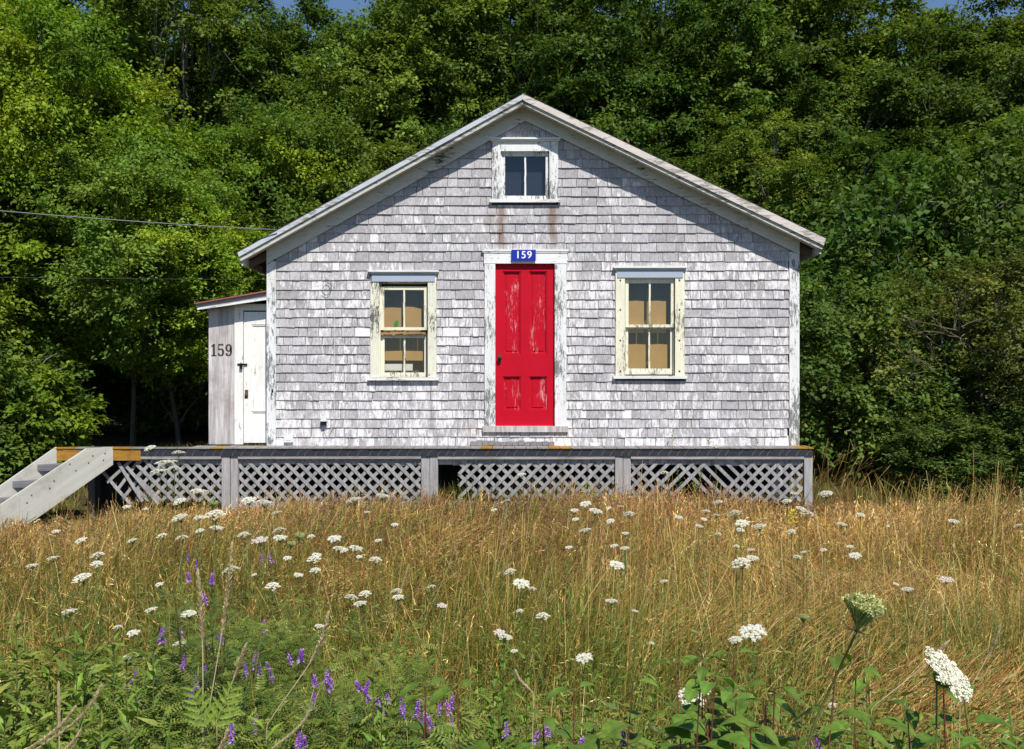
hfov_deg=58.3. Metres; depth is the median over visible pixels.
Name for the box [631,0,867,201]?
broadleaf tree
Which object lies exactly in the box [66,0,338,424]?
broadleaf tree
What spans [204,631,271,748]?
feathery plant
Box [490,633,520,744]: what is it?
lace flower
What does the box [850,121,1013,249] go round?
broadleaf tree
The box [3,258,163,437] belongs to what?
shrub
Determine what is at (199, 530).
lace flower
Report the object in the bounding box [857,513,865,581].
lace flower
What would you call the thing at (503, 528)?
seed stalk
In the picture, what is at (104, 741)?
weed plant
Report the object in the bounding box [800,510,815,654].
lace flower
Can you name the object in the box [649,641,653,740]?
lace flower
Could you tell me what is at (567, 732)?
broadleaf plant
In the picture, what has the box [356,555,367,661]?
lace flower
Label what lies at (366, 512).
lace flower
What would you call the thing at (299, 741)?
vetch plant
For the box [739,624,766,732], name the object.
lace flower
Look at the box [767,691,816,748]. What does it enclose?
broadleaf plant
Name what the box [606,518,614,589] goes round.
lace flower
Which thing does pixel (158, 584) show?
lace flower
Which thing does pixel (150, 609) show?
lace flower
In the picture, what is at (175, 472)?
lace flower
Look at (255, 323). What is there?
door
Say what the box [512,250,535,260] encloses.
house number plate
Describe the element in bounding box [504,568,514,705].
lace flower
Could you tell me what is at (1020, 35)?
broadleaf tree
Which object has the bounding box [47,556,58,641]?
lace flower
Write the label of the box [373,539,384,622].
lace flower
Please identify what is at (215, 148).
leafy tree
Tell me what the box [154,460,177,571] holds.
lace flower
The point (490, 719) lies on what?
weed plant
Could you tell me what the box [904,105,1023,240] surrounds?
broadleaf tree
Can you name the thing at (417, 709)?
vetch plant
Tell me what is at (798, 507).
lace flower
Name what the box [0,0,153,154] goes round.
broadleaf tree
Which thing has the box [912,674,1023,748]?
broadleaf plant
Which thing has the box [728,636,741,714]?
lace flower
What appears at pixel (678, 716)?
broadleaf plant
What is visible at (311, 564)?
lace flower
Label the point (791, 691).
broadleaf plant
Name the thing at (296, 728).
seed stalk
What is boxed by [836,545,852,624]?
lace flower
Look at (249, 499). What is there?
lace flower
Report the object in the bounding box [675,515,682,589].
lace flower
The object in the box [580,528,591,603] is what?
lace flower
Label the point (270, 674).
vetch plant
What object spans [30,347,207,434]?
shrub
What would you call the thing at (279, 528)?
lace flower
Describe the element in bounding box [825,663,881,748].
broadleaf plant
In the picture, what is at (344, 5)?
sky
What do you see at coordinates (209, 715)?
fern
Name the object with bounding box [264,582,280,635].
lace flower
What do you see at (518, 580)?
lace flower
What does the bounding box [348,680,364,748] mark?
vetch plant
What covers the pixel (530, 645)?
lace flower
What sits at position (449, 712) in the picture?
vetch plant
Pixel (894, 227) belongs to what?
shrub
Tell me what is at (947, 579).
lace flower
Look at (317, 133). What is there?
leafy tree
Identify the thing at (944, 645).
seed stalk
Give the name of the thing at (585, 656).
lace flower
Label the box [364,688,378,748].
vetch plant
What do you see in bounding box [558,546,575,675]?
lace flower
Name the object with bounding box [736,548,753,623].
lace flower
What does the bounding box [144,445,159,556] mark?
lace flower
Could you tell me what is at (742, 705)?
broadleaf plant
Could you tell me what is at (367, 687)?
vetch plant
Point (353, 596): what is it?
lace flower
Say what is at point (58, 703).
seed stalk
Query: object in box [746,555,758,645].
lace flower
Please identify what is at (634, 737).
broadleaf plant
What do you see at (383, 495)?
lace flower
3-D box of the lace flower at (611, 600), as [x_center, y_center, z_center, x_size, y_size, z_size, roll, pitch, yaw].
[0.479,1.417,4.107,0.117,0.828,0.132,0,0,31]
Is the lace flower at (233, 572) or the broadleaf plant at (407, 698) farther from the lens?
the lace flower at (233, 572)
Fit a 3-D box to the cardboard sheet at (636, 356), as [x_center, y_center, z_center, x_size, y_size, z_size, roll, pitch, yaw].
[1.576,-0.218,11.623,0.249,0.335,0.005,0,0,0]
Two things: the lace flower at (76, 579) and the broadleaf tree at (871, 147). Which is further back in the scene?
the broadleaf tree at (871, 147)
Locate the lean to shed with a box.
[194,291,266,443]
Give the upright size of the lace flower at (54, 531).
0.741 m
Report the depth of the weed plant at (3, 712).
1.91 m
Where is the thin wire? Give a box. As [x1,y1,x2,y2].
[16,277,314,279]
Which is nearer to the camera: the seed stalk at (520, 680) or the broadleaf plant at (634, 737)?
the broadleaf plant at (634, 737)
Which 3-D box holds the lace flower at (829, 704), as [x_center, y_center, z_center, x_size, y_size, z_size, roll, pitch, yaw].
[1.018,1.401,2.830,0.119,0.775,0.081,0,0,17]
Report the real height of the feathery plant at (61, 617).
0.965 m
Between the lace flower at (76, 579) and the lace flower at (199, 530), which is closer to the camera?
the lace flower at (76, 579)
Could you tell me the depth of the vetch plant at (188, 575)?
4.41 m
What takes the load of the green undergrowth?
on the ground at (113, 437)
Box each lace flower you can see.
[25,563,38,671]
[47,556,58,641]
[52,530,60,619]
[61,608,77,702]
[71,573,91,623]
[76,537,88,616]
[89,561,102,650]
[90,552,112,663]
[125,538,136,629]
[126,629,140,673]
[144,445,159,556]
[144,607,157,651]
[151,469,168,610]
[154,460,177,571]
[155,582,169,649]
[156,533,166,609]
[168,466,183,577]
[169,450,184,547]
[171,514,187,625]
[173,498,191,586]
[175,535,189,620]
[180,610,196,659]
[191,489,207,633]
[194,515,203,573]
[195,528,211,575]
[203,509,232,637]
[209,499,217,630]
[210,525,224,609]
[222,566,239,636]
[236,532,250,612]
[240,497,257,617]
[251,536,276,646]
[252,573,269,621]
[257,500,272,621]
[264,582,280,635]
[271,511,284,570]
[271,527,286,597]
[274,535,292,619]
[279,556,291,634]
[287,540,295,605]
[294,532,303,635]
[294,573,302,608]
[303,534,314,615]
[305,553,323,628]
[305,555,320,650]
[307,567,327,664]
[315,624,327,743]
[327,535,341,626]
[333,546,345,652]
[340,497,361,670]
[340,548,349,639]
[341,545,362,651]
[345,594,357,678]
[354,601,367,690]
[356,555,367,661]
[358,590,371,685]
[360,511,369,581]
[369,556,387,652]
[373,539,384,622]
[376,494,389,641]
[387,588,402,706]
[391,523,404,596]
[392,594,403,700]
[428,585,437,702]
[433,603,447,717]
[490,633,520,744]
[492,629,504,741]
[497,500,509,557]
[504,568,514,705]
[507,578,530,707]
[511,609,524,734]
[511,649,517,747]
[518,473,529,526]
[525,587,542,711]
[531,612,549,740]
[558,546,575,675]
[570,508,577,563]
[576,653,592,733]
[580,501,591,508]
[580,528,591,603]
[585,508,601,613]
[605,599,625,719]
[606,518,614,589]
[608,560,624,686]
[610,544,621,667]
[620,532,627,622]
[620,546,633,659]
[623,511,635,588]
[631,609,652,732]
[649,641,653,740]
[653,579,668,738]
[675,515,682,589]
[678,688,709,747]
[690,524,702,593]
[697,517,707,599]
[702,509,710,567]
[708,444,721,553]
[712,532,721,611]
[713,500,722,561]
[725,509,749,629]
[725,519,749,622]
[725,545,740,648]
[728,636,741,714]
[731,557,757,713]
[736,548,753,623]
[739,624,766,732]
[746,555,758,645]
[753,524,765,620]
[778,527,781,581]
[781,499,791,573]
[785,529,795,596]
[787,555,803,675]
[796,506,805,577]
[797,614,808,681]
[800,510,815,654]
[801,551,812,639]
[805,592,886,748]
[817,548,826,653]
[819,490,836,632]
[828,702,836,748]
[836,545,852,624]
[837,522,852,619]
[843,552,861,638]
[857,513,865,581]
[879,582,900,707]
[901,587,915,686]
[924,646,972,748]
[929,576,953,645]
[947,519,959,613]
[1005,524,1020,598]
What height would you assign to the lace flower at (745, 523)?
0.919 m
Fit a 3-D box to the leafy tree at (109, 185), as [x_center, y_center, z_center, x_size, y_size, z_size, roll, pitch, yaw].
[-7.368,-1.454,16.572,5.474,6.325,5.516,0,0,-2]
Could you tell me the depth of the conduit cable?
11.47 m
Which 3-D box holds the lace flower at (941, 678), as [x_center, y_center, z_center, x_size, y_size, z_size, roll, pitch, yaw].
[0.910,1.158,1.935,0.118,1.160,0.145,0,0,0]
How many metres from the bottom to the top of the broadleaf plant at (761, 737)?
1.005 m
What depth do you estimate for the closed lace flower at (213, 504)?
5.52 m
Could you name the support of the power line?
attached to the cottage
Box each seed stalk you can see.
[25,705,76,748]
[36,683,102,748]
[57,681,60,748]
[64,728,82,748]
[196,568,204,748]
[201,541,233,748]
[216,642,247,748]
[218,728,228,748]
[266,610,329,741]
[271,709,310,748]
[373,564,408,672]
[419,532,460,633]
[484,503,506,617]
[514,669,533,746]
[839,640,949,748]
[959,623,1001,746]
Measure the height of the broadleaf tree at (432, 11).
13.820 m
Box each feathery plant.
[41,580,118,711]
[132,628,211,748]
[155,584,242,746]
[188,607,274,746]
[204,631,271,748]
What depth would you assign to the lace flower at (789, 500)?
7.25 m
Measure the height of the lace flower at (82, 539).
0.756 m
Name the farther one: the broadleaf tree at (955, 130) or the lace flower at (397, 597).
the broadleaf tree at (955, 130)
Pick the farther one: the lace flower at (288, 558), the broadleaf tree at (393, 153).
the broadleaf tree at (393, 153)
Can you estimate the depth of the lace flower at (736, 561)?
4.12 m
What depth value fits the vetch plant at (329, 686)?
3.04 m
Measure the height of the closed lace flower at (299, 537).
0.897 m
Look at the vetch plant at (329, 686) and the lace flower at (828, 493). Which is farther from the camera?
the lace flower at (828, 493)
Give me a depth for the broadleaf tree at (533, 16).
23.28 m
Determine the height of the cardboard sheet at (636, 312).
0.406 m
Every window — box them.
[367,270,438,379]
[489,137,560,202]
[613,266,687,378]
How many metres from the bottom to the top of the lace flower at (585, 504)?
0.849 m
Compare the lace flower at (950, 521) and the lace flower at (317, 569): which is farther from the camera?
the lace flower at (950, 521)
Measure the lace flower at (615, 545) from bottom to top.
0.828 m
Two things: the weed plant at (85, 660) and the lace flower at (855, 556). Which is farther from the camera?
the lace flower at (855, 556)
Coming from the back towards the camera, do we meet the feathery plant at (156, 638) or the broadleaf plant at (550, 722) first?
the feathery plant at (156, 638)
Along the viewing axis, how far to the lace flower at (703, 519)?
6.45 m
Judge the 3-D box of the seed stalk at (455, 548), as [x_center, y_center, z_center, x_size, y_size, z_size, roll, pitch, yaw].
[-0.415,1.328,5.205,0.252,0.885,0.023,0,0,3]
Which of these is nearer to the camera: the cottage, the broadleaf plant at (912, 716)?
the broadleaf plant at (912, 716)
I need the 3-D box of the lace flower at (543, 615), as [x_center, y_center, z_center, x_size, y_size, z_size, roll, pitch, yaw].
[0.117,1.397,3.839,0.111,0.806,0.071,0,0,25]
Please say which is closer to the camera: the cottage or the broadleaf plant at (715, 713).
the broadleaf plant at (715, 713)
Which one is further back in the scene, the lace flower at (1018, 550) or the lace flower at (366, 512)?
the lace flower at (366, 512)
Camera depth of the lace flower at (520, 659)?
3.95 m
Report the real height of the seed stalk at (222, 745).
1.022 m
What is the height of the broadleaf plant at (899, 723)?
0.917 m
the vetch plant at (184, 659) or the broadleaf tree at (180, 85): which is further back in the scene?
the broadleaf tree at (180, 85)
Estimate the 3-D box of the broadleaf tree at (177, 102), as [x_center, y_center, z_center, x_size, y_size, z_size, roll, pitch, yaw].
[-11.293,-5.032,30.913,8.758,13.351,8.234,0,0,-44]
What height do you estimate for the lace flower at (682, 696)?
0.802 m
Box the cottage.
[237,93,826,505]
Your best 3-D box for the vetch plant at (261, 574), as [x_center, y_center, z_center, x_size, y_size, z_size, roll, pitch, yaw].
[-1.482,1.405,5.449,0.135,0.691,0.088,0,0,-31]
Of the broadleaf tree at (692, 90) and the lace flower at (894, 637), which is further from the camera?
the broadleaf tree at (692, 90)
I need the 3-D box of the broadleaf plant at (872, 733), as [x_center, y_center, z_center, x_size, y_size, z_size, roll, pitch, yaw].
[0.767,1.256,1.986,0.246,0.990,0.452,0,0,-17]
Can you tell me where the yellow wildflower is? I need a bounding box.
[786,508,796,553]
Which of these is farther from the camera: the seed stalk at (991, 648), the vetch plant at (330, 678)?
the vetch plant at (330, 678)
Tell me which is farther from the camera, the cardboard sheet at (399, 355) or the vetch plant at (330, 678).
the cardboard sheet at (399, 355)
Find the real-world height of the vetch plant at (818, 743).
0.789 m
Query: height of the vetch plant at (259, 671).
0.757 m
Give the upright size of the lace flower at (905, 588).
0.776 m
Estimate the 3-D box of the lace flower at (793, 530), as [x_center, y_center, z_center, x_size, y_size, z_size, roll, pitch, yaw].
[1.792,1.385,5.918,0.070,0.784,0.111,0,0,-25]
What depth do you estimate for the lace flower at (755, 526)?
5.98 m
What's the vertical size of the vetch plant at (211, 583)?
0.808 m
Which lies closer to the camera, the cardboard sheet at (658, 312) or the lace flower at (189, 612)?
the lace flower at (189, 612)
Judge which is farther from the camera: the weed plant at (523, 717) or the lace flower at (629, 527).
the lace flower at (629, 527)
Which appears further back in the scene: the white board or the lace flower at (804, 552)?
the white board
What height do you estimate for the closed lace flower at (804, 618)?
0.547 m
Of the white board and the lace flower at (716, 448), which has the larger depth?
the white board
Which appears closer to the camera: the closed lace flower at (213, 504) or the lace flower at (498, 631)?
the lace flower at (498, 631)
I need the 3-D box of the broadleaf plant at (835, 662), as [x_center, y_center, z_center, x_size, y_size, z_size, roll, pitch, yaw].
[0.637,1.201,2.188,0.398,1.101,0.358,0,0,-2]
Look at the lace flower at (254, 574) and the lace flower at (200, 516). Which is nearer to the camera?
the lace flower at (254, 574)
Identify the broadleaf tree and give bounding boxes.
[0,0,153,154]
[2,0,210,424]
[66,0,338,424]
[153,25,221,416]
[161,8,330,163]
[204,97,379,253]
[211,0,462,162]
[267,139,419,225]
[276,0,524,171]
[358,0,600,147]
[386,0,688,152]
[490,0,733,184]
[523,0,821,192]
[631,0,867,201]
[642,125,787,206]
[665,0,972,212]
[683,100,877,313]
[766,125,981,347]
[783,0,1015,215]
[813,0,1023,240]
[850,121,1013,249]
[882,10,1023,215]
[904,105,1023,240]
[965,0,1023,177]
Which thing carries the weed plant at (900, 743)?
on the ground at (113, 437)
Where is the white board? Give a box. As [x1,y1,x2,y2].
[385,364,412,370]
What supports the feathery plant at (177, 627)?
on the ground at (113, 437)
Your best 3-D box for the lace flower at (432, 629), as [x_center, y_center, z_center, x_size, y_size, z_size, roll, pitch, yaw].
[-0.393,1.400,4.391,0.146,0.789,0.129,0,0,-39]
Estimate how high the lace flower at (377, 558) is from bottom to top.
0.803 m
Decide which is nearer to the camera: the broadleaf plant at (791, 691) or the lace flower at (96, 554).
the broadleaf plant at (791, 691)
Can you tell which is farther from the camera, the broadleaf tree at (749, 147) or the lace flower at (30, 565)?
the broadleaf tree at (749, 147)
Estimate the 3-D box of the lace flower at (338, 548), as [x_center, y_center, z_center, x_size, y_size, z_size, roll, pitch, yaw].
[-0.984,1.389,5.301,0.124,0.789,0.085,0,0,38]
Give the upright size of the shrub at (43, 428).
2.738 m
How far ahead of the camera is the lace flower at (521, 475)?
9.04 m
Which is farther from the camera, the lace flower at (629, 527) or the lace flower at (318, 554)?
the lace flower at (629, 527)
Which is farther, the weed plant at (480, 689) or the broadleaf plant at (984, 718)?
the weed plant at (480, 689)
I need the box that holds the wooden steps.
[0,447,112,528]
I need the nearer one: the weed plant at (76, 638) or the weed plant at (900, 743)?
the weed plant at (900, 743)
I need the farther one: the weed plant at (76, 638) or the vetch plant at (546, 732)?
the weed plant at (76, 638)
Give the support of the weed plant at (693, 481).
on the ground at (113, 437)
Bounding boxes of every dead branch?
[900,280,1004,344]
[902,333,941,371]
[982,334,1023,362]
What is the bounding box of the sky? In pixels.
[70,0,1022,64]
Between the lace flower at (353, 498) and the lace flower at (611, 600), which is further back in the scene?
the lace flower at (353, 498)
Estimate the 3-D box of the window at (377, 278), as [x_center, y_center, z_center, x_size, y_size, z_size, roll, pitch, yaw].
[-1.357,-0.613,11.523,0.887,1.373,0.195,0,0,0]
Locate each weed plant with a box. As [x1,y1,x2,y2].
[0,611,69,743]
[0,630,84,741]
[0,706,143,748]
[6,649,101,748]
[36,670,92,748]
[41,692,120,748]
[67,622,147,743]
[90,674,145,748]
[96,631,177,748]
[127,644,188,748]
[247,695,400,748]
[327,673,393,748]
[457,474,474,506]
[470,635,519,748]
[480,663,516,748]
[488,647,540,748]
[558,659,668,748]
[675,466,704,502]
[848,672,912,748]
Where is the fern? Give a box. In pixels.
[182,680,243,736]
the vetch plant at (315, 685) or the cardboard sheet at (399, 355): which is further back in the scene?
the cardboard sheet at (399, 355)
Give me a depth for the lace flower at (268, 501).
4.64 m
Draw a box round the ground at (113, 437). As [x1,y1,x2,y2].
[1,413,1023,747]
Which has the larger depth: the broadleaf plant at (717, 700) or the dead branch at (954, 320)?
the dead branch at (954, 320)
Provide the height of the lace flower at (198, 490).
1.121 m
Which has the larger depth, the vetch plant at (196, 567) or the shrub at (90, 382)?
the shrub at (90, 382)
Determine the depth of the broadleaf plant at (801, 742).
2.56 m
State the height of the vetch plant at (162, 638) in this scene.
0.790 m
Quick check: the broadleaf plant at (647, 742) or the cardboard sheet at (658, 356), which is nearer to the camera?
the broadleaf plant at (647, 742)
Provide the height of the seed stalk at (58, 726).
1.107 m
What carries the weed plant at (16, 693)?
on the ground at (113, 437)
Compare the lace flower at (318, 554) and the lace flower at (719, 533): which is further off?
the lace flower at (719, 533)
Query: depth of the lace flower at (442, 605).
4.04 m
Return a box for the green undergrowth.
[0,583,1023,748]
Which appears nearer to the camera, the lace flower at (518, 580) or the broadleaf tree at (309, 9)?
the lace flower at (518, 580)
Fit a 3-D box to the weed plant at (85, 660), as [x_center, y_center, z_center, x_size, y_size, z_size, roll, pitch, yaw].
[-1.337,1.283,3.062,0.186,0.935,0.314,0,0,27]
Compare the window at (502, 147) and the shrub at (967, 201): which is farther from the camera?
the shrub at (967, 201)
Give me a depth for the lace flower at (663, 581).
4.51 m
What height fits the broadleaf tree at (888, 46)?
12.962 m
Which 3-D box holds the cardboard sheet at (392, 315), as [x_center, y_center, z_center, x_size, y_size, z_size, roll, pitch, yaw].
[-1.516,-0.698,11.602,0.236,0.301,0.005,0,0,0]
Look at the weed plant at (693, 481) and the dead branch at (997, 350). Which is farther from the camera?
the dead branch at (997, 350)
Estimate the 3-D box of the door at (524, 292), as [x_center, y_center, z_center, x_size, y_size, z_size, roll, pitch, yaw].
[0.163,-0.372,11.510,0.739,2.029,0.095,0,0,0]
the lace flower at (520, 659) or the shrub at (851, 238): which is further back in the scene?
the shrub at (851, 238)
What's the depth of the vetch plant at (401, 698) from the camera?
2.76 m
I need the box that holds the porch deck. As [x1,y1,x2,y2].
[53,445,813,517]
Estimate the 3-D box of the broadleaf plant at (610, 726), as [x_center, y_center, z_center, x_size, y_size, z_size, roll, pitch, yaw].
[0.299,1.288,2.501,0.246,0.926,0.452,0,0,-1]
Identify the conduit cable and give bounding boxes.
[325,286,334,436]
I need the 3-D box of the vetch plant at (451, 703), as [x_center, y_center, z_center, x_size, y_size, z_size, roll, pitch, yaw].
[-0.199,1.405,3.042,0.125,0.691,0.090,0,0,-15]
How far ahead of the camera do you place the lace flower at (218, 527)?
5.70 m
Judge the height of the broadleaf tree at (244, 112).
8.193 m
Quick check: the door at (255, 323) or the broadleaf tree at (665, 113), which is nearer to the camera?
the door at (255, 323)
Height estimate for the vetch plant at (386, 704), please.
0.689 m
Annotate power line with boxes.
[0,210,276,229]
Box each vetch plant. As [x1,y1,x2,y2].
[157,627,172,738]
[177,572,193,639]
[180,655,186,713]
[184,552,195,614]
[188,559,204,628]
[192,592,215,644]
[192,675,204,719]
[209,573,214,619]
[217,635,238,738]
[228,724,234,748]
[232,663,261,732]
[246,654,258,708]
[251,553,269,601]
[253,665,271,747]
[259,661,280,740]
[268,556,278,628]
[268,669,275,748]
[281,653,294,748]
[295,731,301,748]
[296,648,310,711]
[300,735,307,748]
[301,674,320,745]
[309,691,315,734]
[322,669,340,747]
[322,676,342,740]
[323,680,333,743]
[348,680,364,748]
[348,680,372,747]
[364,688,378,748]
[378,692,391,741]
[396,697,405,748]
[412,699,420,747]
[427,716,434,737]
[436,703,454,744]
[444,701,461,746]
[448,694,455,727]
[502,721,507,745]
[531,731,540,745]
[544,723,550,745]
[620,730,626,745]
[814,734,821,748]
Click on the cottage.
(607, 227)
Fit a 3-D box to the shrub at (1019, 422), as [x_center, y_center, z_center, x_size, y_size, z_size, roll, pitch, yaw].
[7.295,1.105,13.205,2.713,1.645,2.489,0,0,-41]
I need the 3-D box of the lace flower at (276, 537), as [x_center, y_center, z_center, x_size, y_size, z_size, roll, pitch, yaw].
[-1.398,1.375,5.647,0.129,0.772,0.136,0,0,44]
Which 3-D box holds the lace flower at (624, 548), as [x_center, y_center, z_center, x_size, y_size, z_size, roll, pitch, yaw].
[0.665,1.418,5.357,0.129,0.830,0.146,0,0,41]
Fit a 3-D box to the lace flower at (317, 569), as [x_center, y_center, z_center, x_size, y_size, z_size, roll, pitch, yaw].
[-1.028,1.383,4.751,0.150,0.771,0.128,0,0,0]
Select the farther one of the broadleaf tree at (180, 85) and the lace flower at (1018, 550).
the broadleaf tree at (180, 85)
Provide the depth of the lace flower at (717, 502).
7.19 m
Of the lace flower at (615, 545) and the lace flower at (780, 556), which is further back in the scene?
the lace flower at (780, 556)
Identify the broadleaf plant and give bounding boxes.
[393,690,453,748]
[395,677,449,748]
[403,723,560,748]
[429,679,488,748]
[524,708,631,748]
[543,681,597,748]
[583,722,642,748]
[601,733,654,748]
[602,675,657,748]
[621,653,727,748]
[651,657,698,748]
[652,686,733,748]
[661,721,796,748]
[662,648,757,748]
[666,675,753,748]
[672,659,824,748]
[679,672,744,748]
[688,731,694,748]
[693,651,875,748]
[693,676,737,748]
[695,734,842,748]
[702,687,760,747]
[706,705,745,743]
[717,718,779,748]
[730,693,797,744]
[742,697,852,748]
[744,680,801,748]
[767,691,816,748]
[819,723,890,748]
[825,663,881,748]
[835,671,915,748]
[888,699,918,748]
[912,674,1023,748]
[928,682,1016,748]
[959,736,1018,748]
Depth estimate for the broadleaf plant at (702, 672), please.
2.42 m
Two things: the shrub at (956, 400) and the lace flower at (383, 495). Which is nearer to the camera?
the lace flower at (383, 495)
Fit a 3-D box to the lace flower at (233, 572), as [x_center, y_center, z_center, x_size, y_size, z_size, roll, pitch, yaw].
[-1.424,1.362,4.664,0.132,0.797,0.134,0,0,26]
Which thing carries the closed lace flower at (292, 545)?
on the ground at (113, 437)
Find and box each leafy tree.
[0,0,197,359]
[0,29,254,415]
[0,89,117,371]
[0,107,268,445]
[18,172,270,445]
[112,102,363,444]
[197,90,378,291]
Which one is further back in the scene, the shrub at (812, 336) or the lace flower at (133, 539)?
the shrub at (812, 336)
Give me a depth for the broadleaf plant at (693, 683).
2.46 m
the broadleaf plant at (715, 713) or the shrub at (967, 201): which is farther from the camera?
the shrub at (967, 201)
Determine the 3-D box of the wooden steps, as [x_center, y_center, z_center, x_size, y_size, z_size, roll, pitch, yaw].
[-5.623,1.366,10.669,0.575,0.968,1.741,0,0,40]
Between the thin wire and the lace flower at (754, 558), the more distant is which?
the thin wire
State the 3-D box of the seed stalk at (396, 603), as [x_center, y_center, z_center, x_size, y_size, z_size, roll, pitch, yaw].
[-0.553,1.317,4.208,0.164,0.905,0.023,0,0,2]
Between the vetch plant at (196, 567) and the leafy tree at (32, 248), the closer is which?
the vetch plant at (196, 567)
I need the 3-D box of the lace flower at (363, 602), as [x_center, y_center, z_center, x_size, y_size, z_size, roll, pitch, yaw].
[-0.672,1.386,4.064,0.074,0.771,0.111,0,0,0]
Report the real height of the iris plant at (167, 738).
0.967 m
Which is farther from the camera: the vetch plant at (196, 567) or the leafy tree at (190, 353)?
the leafy tree at (190, 353)
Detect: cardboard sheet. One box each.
[383,307,400,330]
[385,351,422,360]
[405,307,420,330]
[628,301,643,332]
[628,344,645,368]
[646,301,665,332]
[650,344,667,368]
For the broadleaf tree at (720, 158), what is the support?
on the ground at (113, 437)
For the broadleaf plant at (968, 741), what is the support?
on the ground at (113, 437)
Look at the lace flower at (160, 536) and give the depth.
5.75 m
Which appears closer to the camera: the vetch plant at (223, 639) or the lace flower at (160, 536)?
the vetch plant at (223, 639)
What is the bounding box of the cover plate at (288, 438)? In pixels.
[284,435,292,441]
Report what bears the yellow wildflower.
on the ground at (113, 437)
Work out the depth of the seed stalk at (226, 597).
2.15 m
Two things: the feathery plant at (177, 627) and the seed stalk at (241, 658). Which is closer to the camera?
the seed stalk at (241, 658)
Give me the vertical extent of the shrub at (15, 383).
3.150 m
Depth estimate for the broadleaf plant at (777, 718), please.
2.37 m
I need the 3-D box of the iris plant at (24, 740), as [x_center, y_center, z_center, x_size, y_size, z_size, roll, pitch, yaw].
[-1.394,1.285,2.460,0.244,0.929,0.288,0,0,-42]
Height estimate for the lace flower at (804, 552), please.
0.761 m
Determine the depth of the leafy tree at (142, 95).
16.46 m
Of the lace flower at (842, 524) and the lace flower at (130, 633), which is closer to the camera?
the lace flower at (130, 633)
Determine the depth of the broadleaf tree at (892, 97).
22.73 m
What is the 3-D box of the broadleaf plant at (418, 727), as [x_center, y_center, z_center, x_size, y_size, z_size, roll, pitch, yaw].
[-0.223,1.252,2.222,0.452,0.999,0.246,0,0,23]
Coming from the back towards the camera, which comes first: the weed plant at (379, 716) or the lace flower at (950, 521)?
the lace flower at (950, 521)
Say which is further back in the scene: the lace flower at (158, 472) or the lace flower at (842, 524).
the lace flower at (842, 524)
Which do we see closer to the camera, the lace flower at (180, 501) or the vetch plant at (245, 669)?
the vetch plant at (245, 669)
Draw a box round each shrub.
[0,310,106,483]
[0,340,113,484]
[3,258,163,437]
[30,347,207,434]
[116,355,208,436]
[705,147,953,429]
[762,121,1023,445]
[799,247,978,490]
[803,337,998,478]
[817,239,1023,484]
[843,101,1023,402]
[865,400,1023,501]
[890,238,1023,457]
[910,400,1023,501]
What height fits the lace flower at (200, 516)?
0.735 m
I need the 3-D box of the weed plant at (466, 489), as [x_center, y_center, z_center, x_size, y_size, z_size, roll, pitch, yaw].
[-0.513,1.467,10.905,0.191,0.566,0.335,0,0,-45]
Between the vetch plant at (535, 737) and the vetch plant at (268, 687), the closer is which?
the vetch plant at (535, 737)
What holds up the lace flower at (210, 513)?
on the ground at (113, 437)
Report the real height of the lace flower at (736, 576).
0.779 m
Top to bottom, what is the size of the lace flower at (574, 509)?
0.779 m
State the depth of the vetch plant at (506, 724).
2.71 m
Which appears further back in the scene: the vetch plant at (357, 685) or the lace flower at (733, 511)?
the lace flower at (733, 511)
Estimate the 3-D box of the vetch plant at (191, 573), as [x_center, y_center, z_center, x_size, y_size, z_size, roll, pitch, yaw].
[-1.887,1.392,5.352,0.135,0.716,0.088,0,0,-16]
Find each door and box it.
[237,312,266,442]
[496,264,553,425]
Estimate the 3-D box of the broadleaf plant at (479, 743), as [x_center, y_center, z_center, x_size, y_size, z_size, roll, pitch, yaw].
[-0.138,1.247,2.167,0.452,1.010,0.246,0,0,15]
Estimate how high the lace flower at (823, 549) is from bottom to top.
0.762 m
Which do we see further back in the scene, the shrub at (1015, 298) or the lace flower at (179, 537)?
the shrub at (1015, 298)
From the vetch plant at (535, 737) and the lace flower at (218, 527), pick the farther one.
the lace flower at (218, 527)
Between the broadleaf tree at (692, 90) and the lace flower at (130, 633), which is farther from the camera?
the broadleaf tree at (692, 90)
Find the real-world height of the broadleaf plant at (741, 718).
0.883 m
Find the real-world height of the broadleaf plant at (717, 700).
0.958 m
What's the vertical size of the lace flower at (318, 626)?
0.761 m
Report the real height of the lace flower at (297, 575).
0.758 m
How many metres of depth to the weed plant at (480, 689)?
2.99 m
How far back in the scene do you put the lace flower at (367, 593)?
4.24 m
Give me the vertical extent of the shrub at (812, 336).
4.160 m
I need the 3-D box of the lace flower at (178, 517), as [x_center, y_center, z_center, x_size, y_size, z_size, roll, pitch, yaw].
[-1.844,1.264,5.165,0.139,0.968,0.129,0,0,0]
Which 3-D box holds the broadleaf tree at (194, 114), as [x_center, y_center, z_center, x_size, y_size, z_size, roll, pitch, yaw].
[-6.790,-4.419,26.832,7.471,12.137,7.722,0,0,-30]
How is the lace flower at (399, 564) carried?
on the ground at (113, 437)
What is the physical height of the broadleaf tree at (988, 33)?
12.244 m
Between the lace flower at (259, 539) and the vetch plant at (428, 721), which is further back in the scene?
the lace flower at (259, 539)
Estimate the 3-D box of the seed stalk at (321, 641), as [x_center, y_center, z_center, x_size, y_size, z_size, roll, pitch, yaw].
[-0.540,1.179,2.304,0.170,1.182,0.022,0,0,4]
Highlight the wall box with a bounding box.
[320,416,326,424]

